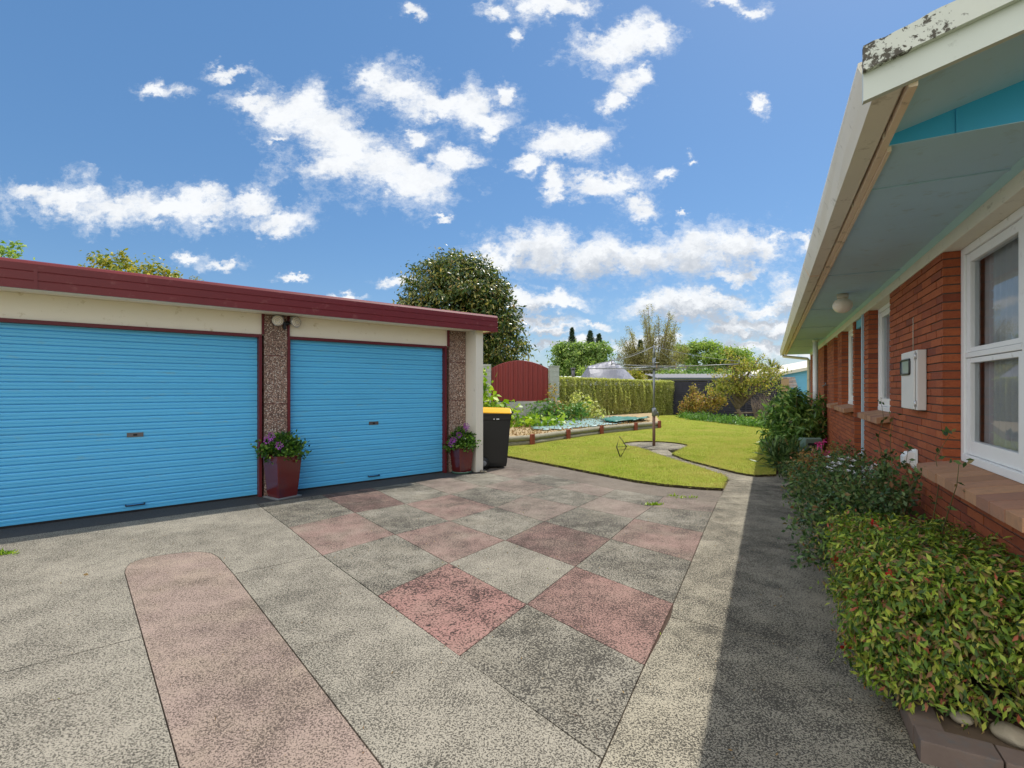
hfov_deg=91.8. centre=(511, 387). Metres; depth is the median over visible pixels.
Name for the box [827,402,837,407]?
window sill
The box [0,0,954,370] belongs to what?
sky
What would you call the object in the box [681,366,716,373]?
shrub
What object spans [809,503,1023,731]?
clipped bush
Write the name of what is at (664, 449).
path
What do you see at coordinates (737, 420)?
ground cover
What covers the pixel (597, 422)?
ground sheet
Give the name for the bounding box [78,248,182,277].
leafy tree
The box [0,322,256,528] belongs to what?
roller door
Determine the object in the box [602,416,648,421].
ground sheet
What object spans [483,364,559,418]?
block wall
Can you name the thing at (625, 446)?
wire frame
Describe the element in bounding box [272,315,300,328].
floodlight
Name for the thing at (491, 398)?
grape vine
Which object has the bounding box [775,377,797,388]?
tiled roof
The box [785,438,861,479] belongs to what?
bronze bush
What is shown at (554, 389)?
weedy plant
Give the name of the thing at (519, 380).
arched gate
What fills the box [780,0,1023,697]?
brick house
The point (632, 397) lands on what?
hedge
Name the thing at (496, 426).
wheelie bin
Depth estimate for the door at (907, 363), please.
3.60 m
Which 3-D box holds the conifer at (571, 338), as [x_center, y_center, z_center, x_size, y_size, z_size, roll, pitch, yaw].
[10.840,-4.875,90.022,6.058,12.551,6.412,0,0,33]
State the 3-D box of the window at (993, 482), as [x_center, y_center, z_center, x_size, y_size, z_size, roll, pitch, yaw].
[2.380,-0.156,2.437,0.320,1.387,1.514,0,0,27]
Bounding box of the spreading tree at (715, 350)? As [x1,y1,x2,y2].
[670,337,759,372]
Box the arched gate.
[491,360,547,400]
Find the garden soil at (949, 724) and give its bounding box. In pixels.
[780,421,1023,751]
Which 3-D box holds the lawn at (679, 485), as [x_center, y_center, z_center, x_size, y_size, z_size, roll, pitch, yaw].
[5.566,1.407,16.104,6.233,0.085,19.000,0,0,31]
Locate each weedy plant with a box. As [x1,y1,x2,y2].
[545,383,563,414]
[773,461,804,478]
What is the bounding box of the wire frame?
[616,436,626,456]
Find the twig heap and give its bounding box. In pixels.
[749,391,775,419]
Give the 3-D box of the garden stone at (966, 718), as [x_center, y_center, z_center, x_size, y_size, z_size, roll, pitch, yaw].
[1.805,1.326,1.990,0.074,0.040,0.072,0,0,0]
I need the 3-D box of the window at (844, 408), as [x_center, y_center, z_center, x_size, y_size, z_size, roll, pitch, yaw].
[4.741,-0.261,6.968,0.267,1.177,1.194,0,0,27]
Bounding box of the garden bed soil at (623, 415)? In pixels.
[509,412,666,435]
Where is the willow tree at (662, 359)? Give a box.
[610,304,689,378]
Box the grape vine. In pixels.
[483,366,518,427]
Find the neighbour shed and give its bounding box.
[644,374,772,385]
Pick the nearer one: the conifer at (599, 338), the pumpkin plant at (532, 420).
the pumpkin plant at (532, 420)
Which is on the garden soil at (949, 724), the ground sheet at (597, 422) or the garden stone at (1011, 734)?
the garden stone at (1011, 734)
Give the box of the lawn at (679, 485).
[507,415,775,490]
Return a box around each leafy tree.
[0,240,34,259]
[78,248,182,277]
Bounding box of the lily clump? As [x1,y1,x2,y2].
[750,435,821,470]
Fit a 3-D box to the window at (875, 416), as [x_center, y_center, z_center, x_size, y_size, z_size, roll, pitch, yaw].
[3.694,-0.261,4.954,0.267,1.177,1.134,0,0,27]
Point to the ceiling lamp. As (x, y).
(842, 303)
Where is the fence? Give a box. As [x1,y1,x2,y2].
[669,379,788,415]
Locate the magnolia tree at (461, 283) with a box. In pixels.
[392,247,539,367]
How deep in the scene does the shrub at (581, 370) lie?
42.03 m
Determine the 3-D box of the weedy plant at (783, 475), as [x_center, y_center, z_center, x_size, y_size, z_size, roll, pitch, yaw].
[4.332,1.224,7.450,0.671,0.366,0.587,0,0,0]
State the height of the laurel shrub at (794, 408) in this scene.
1.532 m
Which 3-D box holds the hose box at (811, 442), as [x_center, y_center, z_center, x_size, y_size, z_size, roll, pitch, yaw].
[5.064,1.091,8.372,0.281,0.501,0.371,0,0,0]
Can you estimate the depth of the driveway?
2.80 m
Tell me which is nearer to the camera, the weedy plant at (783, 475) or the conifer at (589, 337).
the weedy plant at (783, 475)
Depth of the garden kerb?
1.84 m
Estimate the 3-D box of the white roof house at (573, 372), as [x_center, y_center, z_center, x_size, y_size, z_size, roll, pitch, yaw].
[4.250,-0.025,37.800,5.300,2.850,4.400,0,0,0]
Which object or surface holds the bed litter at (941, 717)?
on the garden soil at (949, 724)
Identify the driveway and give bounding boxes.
[0,458,938,767]
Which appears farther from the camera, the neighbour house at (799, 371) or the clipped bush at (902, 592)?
the neighbour house at (799, 371)
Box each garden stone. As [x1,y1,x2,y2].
[949,711,973,725]
[990,721,1023,749]
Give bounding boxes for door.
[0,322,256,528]
[290,340,441,490]
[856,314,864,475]
[900,351,916,408]
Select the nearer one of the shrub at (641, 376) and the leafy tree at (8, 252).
the leafy tree at (8, 252)
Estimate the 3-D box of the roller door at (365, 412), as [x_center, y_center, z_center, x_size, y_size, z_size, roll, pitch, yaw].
[-2.082,0.366,7.450,2.410,2.068,0.092,0,0,-40]
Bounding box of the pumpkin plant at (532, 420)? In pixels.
[507,400,581,427]
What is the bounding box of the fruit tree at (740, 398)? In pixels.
[703,345,791,416]
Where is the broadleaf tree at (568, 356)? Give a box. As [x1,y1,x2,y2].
[545,339,617,376]
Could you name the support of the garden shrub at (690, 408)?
on the lawn at (679, 485)
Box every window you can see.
[834,328,853,412]
[857,302,890,423]
[917,206,1023,532]
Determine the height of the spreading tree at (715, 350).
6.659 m
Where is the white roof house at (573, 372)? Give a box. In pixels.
[559,368,580,384]
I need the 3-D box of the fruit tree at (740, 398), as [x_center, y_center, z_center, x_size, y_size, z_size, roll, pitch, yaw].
[10.164,-0.223,21.645,3.883,3.287,2.174,0,0,0]
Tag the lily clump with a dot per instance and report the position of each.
(775, 449)
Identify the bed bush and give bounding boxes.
[522,397,591,420]
[566,389,612,418]
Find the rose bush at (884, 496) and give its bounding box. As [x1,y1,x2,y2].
[778,398,973,570]
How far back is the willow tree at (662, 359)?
44.56 m
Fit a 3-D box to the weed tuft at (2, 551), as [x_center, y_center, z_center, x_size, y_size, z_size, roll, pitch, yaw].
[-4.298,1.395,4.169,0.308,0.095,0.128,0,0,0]
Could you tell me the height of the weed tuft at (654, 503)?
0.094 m
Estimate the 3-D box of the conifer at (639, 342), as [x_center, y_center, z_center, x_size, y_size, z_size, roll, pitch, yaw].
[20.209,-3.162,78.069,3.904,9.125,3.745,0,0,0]
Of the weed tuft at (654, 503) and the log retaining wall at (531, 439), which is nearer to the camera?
the weed tuft at (654, 503)
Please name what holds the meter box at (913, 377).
attached to the brick house at (920, 216)
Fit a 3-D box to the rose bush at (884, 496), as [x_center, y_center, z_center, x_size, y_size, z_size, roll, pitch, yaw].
[2.377,0.726,3.471,0.919,1.295,2.296,0,0,26]
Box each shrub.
[576,358,602,376]
[628,367,650,379]
[652,364,687,378]
[676,383,699,413]
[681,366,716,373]
[685,390,729,413]
[754,385,827,456]
[778,439,877,513]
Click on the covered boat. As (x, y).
(609, 373)
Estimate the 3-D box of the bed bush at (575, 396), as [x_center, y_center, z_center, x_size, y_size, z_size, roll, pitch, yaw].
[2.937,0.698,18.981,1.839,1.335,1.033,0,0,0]
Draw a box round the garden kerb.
[890,657,1023,767]
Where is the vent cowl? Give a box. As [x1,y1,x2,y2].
[900,448,917,468]
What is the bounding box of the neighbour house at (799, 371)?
[745,361,806,397]
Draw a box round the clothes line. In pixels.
[585,345,739,445]
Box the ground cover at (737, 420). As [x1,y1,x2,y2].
[676,409,770,427]
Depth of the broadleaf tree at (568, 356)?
54.01 m
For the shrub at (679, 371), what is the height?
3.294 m
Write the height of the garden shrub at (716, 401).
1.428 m
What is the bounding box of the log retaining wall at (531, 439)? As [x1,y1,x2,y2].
[508,421,660,445]
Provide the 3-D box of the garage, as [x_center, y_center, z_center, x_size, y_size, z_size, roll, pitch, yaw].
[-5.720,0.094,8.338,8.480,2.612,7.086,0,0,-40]
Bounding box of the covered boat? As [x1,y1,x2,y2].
[579,361,639,385]
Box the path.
[624,442,759,485]
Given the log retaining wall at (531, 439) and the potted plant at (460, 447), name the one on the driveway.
the potted plant at (460, 447)
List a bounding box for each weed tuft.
[0,547,18,554]
[641,502,663,504]
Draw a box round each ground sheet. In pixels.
[531,416,642,429]
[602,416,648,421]
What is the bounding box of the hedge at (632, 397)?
[540,376,674,416]
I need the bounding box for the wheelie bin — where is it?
[483,407,513,468]
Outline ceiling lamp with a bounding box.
[832,293,852,312]
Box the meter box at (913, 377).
[900,317,925,409]
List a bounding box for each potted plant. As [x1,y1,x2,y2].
[250,429,311,500]
[443,423,482,473]
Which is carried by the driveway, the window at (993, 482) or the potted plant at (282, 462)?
the potted plant at (282, 462)
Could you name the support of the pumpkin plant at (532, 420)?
on the garden bed soil at (623, 415)
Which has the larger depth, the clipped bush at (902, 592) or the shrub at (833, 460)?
the shrub at (833, 460)
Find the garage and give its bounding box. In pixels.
[0,257,497,528]
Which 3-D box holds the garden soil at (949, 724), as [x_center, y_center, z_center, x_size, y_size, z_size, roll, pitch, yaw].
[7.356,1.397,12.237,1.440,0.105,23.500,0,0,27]
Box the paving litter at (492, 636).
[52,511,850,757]
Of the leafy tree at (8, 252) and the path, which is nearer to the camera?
the path
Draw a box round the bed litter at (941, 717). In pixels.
[910,644,1013,733]
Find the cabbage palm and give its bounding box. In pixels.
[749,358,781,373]
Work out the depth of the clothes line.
11.89 m
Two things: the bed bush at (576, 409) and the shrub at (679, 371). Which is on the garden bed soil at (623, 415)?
the bed bush at (576, 409)
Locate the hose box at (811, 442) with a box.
[798,438,821,456]
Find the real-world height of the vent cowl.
0.150 m
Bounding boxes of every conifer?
[568,327,576,343]
[585,330,597,361]
[596,333,608,361]
[637,339,643,354]

